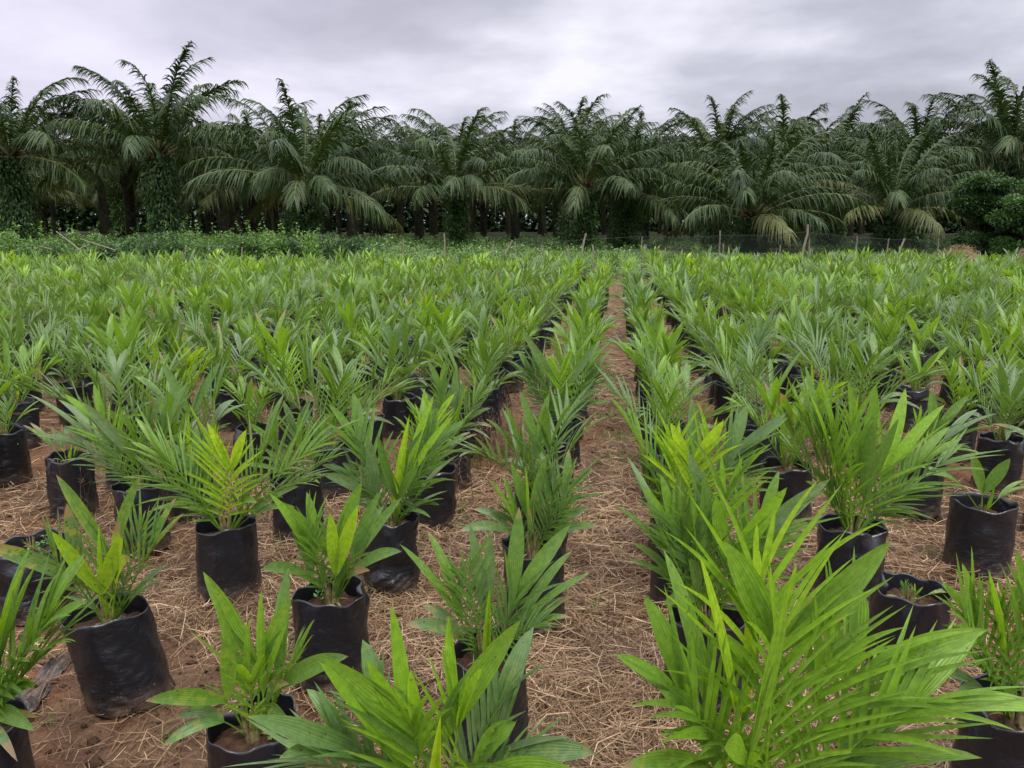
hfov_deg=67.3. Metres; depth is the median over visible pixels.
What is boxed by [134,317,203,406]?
palm seedling
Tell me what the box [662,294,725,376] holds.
palm seedling
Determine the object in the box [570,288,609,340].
palm seedling
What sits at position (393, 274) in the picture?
palm seedling
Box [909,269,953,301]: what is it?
palm seedling
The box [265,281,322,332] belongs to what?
palm seedling
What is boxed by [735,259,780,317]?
palm seedling
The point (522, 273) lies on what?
palm seedling
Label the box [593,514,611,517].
dead leaf
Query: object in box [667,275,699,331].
palm seedling
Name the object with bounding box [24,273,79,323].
palm seedling
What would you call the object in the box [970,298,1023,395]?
palm seedling
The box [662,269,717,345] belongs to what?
palm seedling
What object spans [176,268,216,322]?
palm seedling
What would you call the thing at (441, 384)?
palm seedling
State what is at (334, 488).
palm seedling
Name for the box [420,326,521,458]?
palm seedling
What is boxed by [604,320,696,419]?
palm seedling
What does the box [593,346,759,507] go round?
palm seedling
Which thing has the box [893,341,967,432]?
palm seedling
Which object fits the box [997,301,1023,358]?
palm seedling
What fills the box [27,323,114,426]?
palm seedling
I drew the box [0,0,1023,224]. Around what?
sky
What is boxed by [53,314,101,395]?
palm seedling
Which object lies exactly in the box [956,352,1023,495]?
palm seedling
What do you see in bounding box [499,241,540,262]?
bush
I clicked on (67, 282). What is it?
palm seedling
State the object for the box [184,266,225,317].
palm seedling
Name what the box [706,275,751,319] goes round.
palm seedling
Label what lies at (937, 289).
palm seedling
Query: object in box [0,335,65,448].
palm seedling
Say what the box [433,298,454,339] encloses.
palm seedling
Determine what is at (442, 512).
palm seedling
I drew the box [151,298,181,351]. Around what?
palm seedling
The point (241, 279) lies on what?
palm seedling
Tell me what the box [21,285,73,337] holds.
palm seedling
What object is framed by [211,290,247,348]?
palm seedling
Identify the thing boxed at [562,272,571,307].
palm seedling
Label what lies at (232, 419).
palm seedling
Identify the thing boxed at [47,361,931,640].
dry weeds
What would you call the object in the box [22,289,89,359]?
palm seedling
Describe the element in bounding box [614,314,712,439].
palm seedling
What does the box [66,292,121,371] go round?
palm seedling
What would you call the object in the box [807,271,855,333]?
palm seedling
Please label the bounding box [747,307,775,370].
palm seedling
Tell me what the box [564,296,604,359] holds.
palm seedling
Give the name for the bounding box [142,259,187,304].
palm seedling
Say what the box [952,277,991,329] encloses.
palm seedling
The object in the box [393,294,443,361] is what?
palm seedling
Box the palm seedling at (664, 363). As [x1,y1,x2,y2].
[627,352,702,453]
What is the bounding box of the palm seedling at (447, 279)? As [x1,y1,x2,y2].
[440,271,456,301]
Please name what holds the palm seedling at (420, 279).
on the ground at (52, 697)
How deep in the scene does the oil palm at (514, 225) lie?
65.71 m
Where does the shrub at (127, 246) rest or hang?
on the ground at (52, 697)
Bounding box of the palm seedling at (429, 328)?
[408,296,468,397]
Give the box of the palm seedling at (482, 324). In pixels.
[452,302,531,409]
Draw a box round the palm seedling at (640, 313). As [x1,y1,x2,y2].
[626,298,669,350]
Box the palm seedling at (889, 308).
[853,290,927,371]
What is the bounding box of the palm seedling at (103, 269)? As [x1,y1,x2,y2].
[89,264,125,305]
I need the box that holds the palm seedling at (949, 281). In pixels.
[920,267,971,320]
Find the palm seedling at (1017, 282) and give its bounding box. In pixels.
[1006,266,1023,304]
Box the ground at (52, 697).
[0,225,1023,767]
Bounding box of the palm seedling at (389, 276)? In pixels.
[364,264,397,305]
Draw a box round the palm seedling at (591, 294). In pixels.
[566,279,608,343]
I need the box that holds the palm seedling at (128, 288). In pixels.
[98,279,158,312]
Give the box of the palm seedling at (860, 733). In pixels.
[614,478,1023,767]
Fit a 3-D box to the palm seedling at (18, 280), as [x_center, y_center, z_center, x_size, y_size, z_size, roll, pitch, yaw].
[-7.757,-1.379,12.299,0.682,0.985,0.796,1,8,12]
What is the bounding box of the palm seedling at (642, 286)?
[617,277,671,342]
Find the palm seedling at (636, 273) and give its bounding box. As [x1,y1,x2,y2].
[617,266,645,311]
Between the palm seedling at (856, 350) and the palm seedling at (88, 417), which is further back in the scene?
the palm seedling at (856, 350)
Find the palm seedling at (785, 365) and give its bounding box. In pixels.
[772,309,826,399]
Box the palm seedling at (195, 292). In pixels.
[174,279,217,335]
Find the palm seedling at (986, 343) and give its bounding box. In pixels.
[937,318,1023,425]
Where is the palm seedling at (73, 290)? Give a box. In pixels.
[49,281,89,334]
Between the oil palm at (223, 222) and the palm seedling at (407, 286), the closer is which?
the palm seedling at (407, 286)
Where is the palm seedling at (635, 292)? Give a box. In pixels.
[606,284,655,332]
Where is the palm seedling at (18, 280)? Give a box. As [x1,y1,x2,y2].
[1,268,53,328]
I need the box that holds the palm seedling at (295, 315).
[286,291,325,359]
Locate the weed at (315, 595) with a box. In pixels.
[314,590,323,599]
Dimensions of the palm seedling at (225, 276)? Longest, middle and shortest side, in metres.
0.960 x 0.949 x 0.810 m
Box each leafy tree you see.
[944,170,1023,257]
[984,193,1023,257]
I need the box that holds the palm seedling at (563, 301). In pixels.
[550,273,573,316]
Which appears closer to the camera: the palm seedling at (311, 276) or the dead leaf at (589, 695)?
the dead leaf at (589, 695)
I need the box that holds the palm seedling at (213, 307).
[207,284,223,325]
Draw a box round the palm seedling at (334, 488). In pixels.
[239,326,428,501]
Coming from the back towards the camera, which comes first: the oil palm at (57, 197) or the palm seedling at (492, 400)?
the oil palm at (57, 197)
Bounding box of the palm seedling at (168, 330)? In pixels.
[158,321,195,389]
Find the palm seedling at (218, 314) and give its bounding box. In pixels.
[201,280,247,327]
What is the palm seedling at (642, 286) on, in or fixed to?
on the ground at (52, 697)
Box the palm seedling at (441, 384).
[416,360,493,490]
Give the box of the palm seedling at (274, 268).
[252,261,297,315]
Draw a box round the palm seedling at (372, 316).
[357,291,410,388]
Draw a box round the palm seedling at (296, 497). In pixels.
[248,397,347,545]
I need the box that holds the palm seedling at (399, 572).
[323,389,466,596]
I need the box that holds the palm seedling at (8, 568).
[0,527,79,626]
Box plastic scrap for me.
[16,652,71,711]
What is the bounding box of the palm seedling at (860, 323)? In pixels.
[832,310,890,394]
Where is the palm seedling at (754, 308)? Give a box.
[732,276,804,356]
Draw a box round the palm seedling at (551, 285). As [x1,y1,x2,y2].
[544,273,573,320]
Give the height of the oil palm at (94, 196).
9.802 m
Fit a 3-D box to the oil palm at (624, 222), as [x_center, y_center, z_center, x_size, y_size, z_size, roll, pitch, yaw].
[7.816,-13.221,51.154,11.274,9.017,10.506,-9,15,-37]
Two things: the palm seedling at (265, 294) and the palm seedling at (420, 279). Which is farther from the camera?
the palm seedling at (420, 279)
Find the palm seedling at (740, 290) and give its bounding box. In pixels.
[718,279,757,323]
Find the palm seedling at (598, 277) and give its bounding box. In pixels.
[568,271,607,316]
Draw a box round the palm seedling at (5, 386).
[0,368,24,426]
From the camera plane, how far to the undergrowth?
47.81 m
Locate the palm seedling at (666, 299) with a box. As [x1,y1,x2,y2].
[663,276,683,314]
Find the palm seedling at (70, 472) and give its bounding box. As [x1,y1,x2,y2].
[23,423,98,519]
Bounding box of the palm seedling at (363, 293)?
[339,265,386,333]
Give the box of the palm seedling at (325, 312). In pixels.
[307,287,369,378]
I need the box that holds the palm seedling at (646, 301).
[614,284,663,345]
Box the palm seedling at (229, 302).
[209,281,275,364]
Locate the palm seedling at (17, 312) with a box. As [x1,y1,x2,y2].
[0,293,45,371]
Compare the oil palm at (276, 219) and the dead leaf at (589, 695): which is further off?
the oil palm at (276, 219)
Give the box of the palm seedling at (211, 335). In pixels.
[172,308,250,396]
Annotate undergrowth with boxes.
[0,229,1001,278]
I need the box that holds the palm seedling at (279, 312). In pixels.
[261,293,315,371]
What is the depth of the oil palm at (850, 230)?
98.61 m
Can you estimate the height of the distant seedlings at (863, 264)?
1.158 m
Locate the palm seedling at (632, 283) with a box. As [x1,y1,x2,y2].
[617,277,654,311]
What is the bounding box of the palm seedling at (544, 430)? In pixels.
[437,378,608,555]
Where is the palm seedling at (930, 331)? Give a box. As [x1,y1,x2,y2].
[888,314,948,388]
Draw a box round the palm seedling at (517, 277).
[490,268,536,320]
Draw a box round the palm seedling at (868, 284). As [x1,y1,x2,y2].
[852,275,893,325]
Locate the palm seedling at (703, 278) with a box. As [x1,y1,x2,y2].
[684,264,718,311]
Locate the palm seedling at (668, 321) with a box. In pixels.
[648,267,692,324]
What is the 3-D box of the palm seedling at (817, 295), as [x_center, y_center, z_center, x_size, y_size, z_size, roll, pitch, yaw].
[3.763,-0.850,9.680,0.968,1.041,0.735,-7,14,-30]
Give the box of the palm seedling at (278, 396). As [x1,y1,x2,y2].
[214,310,309,409]
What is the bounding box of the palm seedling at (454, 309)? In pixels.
[397,299,477,369]
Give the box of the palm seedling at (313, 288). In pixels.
[292,277,328,337]
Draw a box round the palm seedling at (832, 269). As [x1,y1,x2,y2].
[808,259,851,283]
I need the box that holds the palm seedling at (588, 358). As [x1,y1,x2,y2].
[504,331,618,468]
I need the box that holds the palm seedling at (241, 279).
[214,270,254,319]
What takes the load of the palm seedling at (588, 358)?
on the ground at (52, 697)
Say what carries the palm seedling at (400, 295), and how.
on the ground at (52, 697)
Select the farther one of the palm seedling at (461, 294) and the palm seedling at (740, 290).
the palm seedling at (740, 290)
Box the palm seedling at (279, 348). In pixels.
[219,319,330,449]
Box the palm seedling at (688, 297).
[663,281,711,327]
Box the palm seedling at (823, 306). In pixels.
[790,286,856,366]
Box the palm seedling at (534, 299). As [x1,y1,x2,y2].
[501,286,564,362]
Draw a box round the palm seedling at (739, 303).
[718,284,773,350]
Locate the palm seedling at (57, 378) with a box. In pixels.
[23,319,70,385]
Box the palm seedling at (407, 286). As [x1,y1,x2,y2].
[397,277,440,332]
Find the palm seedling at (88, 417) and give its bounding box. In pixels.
[29,381,192,556]
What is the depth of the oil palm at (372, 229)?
98.08 m
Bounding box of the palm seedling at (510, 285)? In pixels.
[484,273,534,309]
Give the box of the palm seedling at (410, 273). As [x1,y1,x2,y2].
[395,268,420,301]
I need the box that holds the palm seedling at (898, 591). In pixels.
[864,570,959,685]
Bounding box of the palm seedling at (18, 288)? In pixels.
[0,284,33,346]
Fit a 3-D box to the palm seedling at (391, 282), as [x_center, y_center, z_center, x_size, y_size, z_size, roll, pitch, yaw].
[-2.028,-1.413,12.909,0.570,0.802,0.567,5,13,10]
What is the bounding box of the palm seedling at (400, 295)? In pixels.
[387,285,420,339]
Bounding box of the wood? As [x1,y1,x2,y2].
[3,191,994,233]
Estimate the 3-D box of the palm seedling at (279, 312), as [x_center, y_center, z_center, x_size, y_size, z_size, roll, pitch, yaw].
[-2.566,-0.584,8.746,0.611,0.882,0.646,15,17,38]
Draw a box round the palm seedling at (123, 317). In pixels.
[81,305,163,393]
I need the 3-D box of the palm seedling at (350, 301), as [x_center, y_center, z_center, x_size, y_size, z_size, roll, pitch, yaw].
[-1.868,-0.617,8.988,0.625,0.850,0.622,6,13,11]
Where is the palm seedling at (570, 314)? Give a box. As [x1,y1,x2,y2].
[543,299,621,381]
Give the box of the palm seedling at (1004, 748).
[933,546,1023,767]
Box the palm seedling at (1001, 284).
[995,280,1023,334]
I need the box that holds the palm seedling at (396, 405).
[342,307,435,439]
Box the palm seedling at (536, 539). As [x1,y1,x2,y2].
[460,449,603,635]
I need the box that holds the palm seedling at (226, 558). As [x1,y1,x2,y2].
[121,394,359,605]
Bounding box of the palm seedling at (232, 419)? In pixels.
[179,320,267,431]
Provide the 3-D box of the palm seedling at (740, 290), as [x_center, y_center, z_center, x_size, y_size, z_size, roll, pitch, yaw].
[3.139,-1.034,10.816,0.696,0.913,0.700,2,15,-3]
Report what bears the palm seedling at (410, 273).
on the ground at (52, 697)
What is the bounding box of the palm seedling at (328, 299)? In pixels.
[318,288,351,348]
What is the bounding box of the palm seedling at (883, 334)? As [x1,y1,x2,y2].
[835,302,924,411]
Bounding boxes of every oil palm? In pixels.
[0,76,127,247]
[0,100,69,230]
[1,157,96,208]
[3,112,79,187]
[21,175,85,234]
[28,116,195,242]
[28,185,98,236]
[29,180,81,205]
[30,195,88,233]
[33,98,203,245]
[36,40,271,244]
[40,122,110,238]
[43,109,171,195]
[46,180,149,235]
[48,199,58,234]
[53,198,58,232]
[97,202,102,233]
[135,190,198,234]
[138,100,338,238]
[139,142,247,236]
[141,133,190,235]
[168,128,285,236]
[172,116,264,241]
[179,78,404,246]
[179,197,214,232]
[214,200,219,232]
[227,206,232,233]
[239,199,279,233]
[244,204,250,236]
[256,107,379,234]
[263,144,331,234]
[270,203,274,232]
[276,97,422,243]
[285,204,292,232]
[314,124,374,237]
[323,189,372,234]
[323,198,325,233]
[324,185,374,233]
[345,133,437,240]
[357,186,363,235]
[359,188,396,233]
[360,132,434,235]
[364,107,559,249]
[364,120,488,242]
[365,144,382,236]
[374,108,525,244]
[384,141,444,237]
[402,196,404,233]
[408,136,424,236]
[408,194,438,233]
[429,128,519,240]
[440,190,533,236]
[472,118,562,241]
[481,141,544,236]
[485,202,487,233]
[488,193,533,231]
[491,101,682,249]
[494,94,639,245]
[498,187,541,233]
[517,136,544,236]
[521,129,592,239]
[523,148,547,235]
[525,128,572,236]
[536,194,608,208]
[549,111,714,248]
[558,104,684,243]
[592,125,696,239]
[594,199,607,233]
[600,190,639,234]
[640,191,669,234]
[642,90,800,247]
[652,126,870,252]
[652,194,672,233]
[653,115,771,228]
[662,139,692,239]
[663,137,763,239]
[676,137,716,238]
[680,94,885,248]
[683,201,687,234]
[761,92,918,248]
[761,117,866,242]
[808,131,989,251]
[828,94,1023,249]
[846,219,853,236]
[857,98,1002,187]
[858,213,862,234]
[863,213,865,233]
[871,131,960,206]
[894,59,1023,230]
[943,201,969,232]
[954,97,1023,179]
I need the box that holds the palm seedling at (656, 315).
[621,300,667,384]
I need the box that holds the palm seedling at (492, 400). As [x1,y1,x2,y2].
[450,332,503,429]
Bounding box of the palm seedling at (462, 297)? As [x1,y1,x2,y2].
[440,284,474,326]
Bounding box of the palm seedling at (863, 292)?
[841,282,883,347]
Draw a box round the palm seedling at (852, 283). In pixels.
[842,272,871,324]
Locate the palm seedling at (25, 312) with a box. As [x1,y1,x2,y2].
[6,291,31,329]
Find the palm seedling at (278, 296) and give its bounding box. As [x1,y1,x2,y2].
[257,281,290,326]
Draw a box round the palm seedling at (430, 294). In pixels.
[399,277,453,351]
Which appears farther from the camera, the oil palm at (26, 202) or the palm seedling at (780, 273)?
the oil palm at (26, 202)
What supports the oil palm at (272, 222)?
on the ground at (52, 697)
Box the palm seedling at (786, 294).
[770,285,830,347]
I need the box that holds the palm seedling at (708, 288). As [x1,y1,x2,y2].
[701,274,729,307]
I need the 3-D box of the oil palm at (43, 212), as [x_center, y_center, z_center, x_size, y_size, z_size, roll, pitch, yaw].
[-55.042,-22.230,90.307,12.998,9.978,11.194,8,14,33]
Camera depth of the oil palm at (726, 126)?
52.72 m
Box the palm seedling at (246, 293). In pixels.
[224,275,277,330]
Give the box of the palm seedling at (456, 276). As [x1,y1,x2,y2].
[433,264,475,286]
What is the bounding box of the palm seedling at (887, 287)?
[876,274,904,319]
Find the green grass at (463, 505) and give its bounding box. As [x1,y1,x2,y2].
[37,321,940,745]
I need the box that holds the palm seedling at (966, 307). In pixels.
[916,287,995,368]
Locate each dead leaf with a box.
[28,505,49,513]
[417,676,440,688]
[576,692,599,700]
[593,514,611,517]
[601,617,631,627]
[932,566,952,568]
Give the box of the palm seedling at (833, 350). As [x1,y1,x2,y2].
[791,320,894,439]
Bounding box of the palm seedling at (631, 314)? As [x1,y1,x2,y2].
[619,302,658,359]
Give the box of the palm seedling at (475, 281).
[463,273,492,296]
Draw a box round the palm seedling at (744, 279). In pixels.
[734,264,768,313]
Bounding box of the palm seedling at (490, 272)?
[480,264,504,281]
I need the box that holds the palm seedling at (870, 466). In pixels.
[777,351,1008,605]
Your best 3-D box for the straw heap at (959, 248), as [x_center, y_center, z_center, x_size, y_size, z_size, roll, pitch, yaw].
[14.058,-3.763,24.106,2.250,1.373,2.150,0,12,0]
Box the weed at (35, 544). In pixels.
[34,535,47,546]
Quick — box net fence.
[492,230,938,276]
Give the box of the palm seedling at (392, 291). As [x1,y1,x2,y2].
[356,277,414,347]
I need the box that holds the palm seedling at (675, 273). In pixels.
[646,263,702,302]
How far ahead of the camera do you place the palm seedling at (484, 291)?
10.15 m
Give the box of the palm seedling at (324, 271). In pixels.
[305,260,348,299]
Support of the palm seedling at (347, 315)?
on the ground at (52, 697)
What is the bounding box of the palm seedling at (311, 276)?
[291,265,329,320]
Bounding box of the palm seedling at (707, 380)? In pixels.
[682,306,741,389]
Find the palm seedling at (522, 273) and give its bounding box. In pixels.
[499,265,540,310]
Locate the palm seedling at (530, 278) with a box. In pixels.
[498,267,542,304]
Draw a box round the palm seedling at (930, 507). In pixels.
[876,389,997,519]
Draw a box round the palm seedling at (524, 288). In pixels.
[518,269,570,324]
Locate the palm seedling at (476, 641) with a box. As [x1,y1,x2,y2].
[401,508,589,764]
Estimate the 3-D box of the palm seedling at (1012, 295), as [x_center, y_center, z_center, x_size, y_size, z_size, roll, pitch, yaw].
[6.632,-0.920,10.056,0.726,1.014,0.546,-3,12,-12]
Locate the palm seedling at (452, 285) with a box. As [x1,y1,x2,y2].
[423,281,473,336]
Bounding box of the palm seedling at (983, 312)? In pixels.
[937,297,1020,380]
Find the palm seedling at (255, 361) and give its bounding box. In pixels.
[229,309,271,383]
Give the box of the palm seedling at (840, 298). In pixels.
[819,279,865,344]
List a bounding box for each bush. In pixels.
[438,248,470,264]
[460,244,501,268]
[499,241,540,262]
[588,246,627,268]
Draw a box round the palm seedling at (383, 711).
[220,605,596,767]
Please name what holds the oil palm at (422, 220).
on the ground at (52, 697)
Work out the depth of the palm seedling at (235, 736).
2.01 m
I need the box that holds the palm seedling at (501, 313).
[494,288,518,317]
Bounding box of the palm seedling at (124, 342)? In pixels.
[55,310,169,429]
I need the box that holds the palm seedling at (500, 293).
[477,273,519,326]
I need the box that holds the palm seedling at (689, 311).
[675,292,724,359]
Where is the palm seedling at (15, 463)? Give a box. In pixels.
[0,392,38,487]
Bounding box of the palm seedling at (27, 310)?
[0,291,67,356]
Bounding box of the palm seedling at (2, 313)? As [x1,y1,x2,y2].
[0,307,28,399]
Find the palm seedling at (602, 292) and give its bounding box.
[595,279,610,319]
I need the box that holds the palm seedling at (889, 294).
[857,278,908,339]
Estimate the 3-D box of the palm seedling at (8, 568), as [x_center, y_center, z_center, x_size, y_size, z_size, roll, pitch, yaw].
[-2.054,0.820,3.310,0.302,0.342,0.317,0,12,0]
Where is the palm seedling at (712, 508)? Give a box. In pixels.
[615,436,840,718]
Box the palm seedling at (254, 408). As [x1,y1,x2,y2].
[219,365,279,481]
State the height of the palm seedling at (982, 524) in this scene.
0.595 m
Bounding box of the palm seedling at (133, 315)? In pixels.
[113,302,162,368]
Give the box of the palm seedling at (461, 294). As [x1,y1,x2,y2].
[444,281,502,357]
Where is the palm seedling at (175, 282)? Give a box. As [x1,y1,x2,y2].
[165,271,211,319]
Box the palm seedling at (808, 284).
[791,270,826,312]
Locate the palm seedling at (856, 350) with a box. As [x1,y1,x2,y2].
[783,313,964,468]
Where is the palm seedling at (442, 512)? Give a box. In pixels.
[393,387,476,532]
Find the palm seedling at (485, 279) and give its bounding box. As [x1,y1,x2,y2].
[467,269,500,314]
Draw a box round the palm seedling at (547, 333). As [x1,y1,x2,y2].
[523,282,561,348]
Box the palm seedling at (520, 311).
[491,292,551,378]
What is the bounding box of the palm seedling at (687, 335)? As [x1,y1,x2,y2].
[670,295,704,352]
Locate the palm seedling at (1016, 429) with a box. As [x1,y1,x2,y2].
[993,366,1023,532]
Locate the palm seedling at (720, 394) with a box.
[683,305,777,427]
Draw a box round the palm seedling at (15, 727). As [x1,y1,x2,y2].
[0,545,99,767]
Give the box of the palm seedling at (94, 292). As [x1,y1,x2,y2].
[84,285,124,325]
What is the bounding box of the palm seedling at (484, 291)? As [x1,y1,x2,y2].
[461,276,512,345]
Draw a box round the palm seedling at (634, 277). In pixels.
[616,268,655,307]
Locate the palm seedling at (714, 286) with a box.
[702,273,734,307]
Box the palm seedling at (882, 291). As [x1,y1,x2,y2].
[873,280,893,313]
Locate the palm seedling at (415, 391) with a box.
[381,329,467,410]
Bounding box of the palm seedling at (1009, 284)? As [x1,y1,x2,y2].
[988,269,1023,294]
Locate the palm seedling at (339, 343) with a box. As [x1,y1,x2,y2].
[295,317,363,423]
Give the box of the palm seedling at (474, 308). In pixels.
[419,291,491,369]
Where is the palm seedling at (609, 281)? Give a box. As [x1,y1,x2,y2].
[581,266,617,310]
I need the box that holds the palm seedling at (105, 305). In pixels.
[69,294,118,347]
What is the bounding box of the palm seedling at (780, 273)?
[770,267,801,312]
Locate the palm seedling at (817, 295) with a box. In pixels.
[783,274,846,351]
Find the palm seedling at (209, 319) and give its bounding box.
[162,305,246,376]
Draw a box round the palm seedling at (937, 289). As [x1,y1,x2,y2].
[903,281,948,337]
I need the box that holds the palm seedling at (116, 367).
[0,341,205,494]
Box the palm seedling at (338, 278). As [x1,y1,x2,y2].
[308,267,362,297]
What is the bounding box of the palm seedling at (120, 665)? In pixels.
[0,475,182,718]
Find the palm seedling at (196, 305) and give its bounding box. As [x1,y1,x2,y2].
[180,294,215,343]
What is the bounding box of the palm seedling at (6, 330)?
[0,311,73,411]
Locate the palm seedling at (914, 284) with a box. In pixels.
[879,270,940,350]
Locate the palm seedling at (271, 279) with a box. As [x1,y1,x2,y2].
[247,267,292,323]
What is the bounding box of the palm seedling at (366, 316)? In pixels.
[356,300,385,357]
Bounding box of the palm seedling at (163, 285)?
[147,278,184,324]
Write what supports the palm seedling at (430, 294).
on the ground at (52, 697)
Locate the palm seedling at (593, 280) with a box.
[585,272,616,313]
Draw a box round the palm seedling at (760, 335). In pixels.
[679,303,799,440]
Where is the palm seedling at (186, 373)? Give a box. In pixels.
[126,332,227,453]
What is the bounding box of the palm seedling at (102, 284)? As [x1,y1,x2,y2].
[74,270,147,326]
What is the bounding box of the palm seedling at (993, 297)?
[946,284,1022,358]
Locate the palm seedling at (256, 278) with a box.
[232,264,277,312]
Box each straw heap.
[937,243,984,261]
[1005,247,1023,265]
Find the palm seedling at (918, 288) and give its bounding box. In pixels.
[898,272,943,322]
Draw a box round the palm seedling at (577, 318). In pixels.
[553,307,606,346]
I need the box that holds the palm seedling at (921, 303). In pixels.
[910,286,958,355]
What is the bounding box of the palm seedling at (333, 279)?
[314,272,368,335]
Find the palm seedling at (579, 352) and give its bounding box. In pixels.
[528,341,598,437]
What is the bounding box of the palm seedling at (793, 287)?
[766,266,811,340]
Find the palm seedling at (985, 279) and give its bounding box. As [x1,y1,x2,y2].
[965,268,1012,311]
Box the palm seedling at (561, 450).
[533,437,573,503]
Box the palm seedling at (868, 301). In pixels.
[843,279,917,358]
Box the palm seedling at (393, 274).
[377,268,418,312]
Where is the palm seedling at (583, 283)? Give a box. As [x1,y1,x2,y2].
[565,275,617,316]
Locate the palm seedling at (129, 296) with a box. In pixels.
[100,275,165,345]
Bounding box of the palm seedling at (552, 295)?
[522,274,564,337]
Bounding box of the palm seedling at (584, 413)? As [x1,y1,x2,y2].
[548,328,597,419]
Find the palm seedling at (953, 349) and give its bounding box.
[924,315,988,407]
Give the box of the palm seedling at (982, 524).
[922,456,1023,580]
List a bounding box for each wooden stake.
[443,233,445,258]
[581,233,586,253]
[802,224,808,255]
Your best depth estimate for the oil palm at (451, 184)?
47.33 m
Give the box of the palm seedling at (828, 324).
[760,300,870,418]
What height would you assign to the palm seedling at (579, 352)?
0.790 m
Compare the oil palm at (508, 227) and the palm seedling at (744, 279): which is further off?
the oil palm at (508, 227)
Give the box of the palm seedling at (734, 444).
[610,382,788,614]
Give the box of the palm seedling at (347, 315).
[307,296,397,399]
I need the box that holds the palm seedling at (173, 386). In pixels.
[123,358,248,522]
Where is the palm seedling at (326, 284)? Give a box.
[314,280,350,323]
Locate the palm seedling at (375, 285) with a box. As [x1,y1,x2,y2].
[357,270,387,310]
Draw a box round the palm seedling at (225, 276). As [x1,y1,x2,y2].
[209,265,255,319]
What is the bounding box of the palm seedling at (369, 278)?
[355,273,379,303]
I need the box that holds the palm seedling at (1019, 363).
[976,326,1023,435]
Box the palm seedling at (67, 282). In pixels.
[62,272,104,312]
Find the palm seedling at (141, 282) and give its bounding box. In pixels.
[102,273,156,315]
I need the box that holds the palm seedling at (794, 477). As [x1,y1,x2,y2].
[724,357,855,524]
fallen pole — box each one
[56,231,82,251]
[80,238,115,250]
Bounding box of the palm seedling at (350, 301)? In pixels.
[330,296,366,363]
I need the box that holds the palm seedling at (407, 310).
[378,294,427,371]
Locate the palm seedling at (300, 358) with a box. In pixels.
[285,319,325,393]
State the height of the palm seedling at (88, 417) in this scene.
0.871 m
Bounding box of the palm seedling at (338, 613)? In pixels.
[263,482,401,693]
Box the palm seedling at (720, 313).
[702,270,736,318]
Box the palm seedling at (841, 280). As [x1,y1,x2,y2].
[833,269,864,316]
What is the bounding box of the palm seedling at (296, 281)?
[269,272,312,319]
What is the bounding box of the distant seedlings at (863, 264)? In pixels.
[0,244,1023,321]
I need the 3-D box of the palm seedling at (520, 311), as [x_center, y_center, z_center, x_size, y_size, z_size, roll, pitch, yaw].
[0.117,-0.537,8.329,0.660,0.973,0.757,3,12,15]
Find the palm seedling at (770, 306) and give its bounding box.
[754,286,780,333]
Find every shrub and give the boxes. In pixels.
[0,220,45,267]
[0,221,83,264]
[37,221,123,261]
[66,236,146,267]
[86,231,184,263]
[117,214,211,263]
[163,220,259,259]
[186,218,296,264]
[246,220,341,266]
[270,224,366,268]
[335,232,418,270]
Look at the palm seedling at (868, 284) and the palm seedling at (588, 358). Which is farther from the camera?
the palm seedling at (868, 284)
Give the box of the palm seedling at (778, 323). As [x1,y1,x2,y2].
[756,291,827,382]
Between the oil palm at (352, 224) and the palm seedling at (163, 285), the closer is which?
the palm seedling at (163, 285)
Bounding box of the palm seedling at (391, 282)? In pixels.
[379,276,404,317]
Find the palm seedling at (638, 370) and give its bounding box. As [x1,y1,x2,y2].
[623,320,676,399]
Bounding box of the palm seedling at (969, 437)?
[921,357,997,463]
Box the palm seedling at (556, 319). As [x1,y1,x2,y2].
[543,279,573,325]
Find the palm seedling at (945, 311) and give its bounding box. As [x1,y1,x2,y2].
[937,296,969,337]
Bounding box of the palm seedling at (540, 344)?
[516,284,564,355]
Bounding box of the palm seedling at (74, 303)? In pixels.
[53,292,90,345]
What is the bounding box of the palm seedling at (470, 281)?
[452,270,494,322]
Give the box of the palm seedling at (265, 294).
[240,280,292,353]
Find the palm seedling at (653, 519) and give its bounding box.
[643,426,689,558]
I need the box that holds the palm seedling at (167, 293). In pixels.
[147,288,184,324]
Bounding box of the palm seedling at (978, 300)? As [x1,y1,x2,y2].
[949,292,1005,353]
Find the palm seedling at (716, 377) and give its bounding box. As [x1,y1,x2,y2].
[703,303,753,404]
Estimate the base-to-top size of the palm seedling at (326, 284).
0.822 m
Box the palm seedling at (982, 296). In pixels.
[969,287,1006,330]
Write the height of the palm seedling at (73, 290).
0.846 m
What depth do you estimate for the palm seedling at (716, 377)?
7.08 m
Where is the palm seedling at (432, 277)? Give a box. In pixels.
[411,268,449,310]
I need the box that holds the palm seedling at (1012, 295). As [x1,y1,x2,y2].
[994,284,1023,347]
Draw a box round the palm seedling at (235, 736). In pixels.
[146,568,347,767]
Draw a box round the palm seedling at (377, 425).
[316,355,401,469]
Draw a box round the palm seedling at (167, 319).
[135,287,192,354]
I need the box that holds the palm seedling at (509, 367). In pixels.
[488,311,540,392]
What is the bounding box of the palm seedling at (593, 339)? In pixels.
[545,315,611,399]
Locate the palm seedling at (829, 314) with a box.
[817,307,867,377]
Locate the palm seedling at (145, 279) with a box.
[110,273,159,322]
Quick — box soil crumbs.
[1,365,1022,767]
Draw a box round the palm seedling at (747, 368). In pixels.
[705,343,817,479]
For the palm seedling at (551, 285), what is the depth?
13.29 m
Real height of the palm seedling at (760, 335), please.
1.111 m
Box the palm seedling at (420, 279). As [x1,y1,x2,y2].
[405,267,446,315]
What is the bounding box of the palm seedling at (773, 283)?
[751,276,780,310]
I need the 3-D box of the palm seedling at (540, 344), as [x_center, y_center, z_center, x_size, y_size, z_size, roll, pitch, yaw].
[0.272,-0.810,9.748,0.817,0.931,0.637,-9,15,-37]

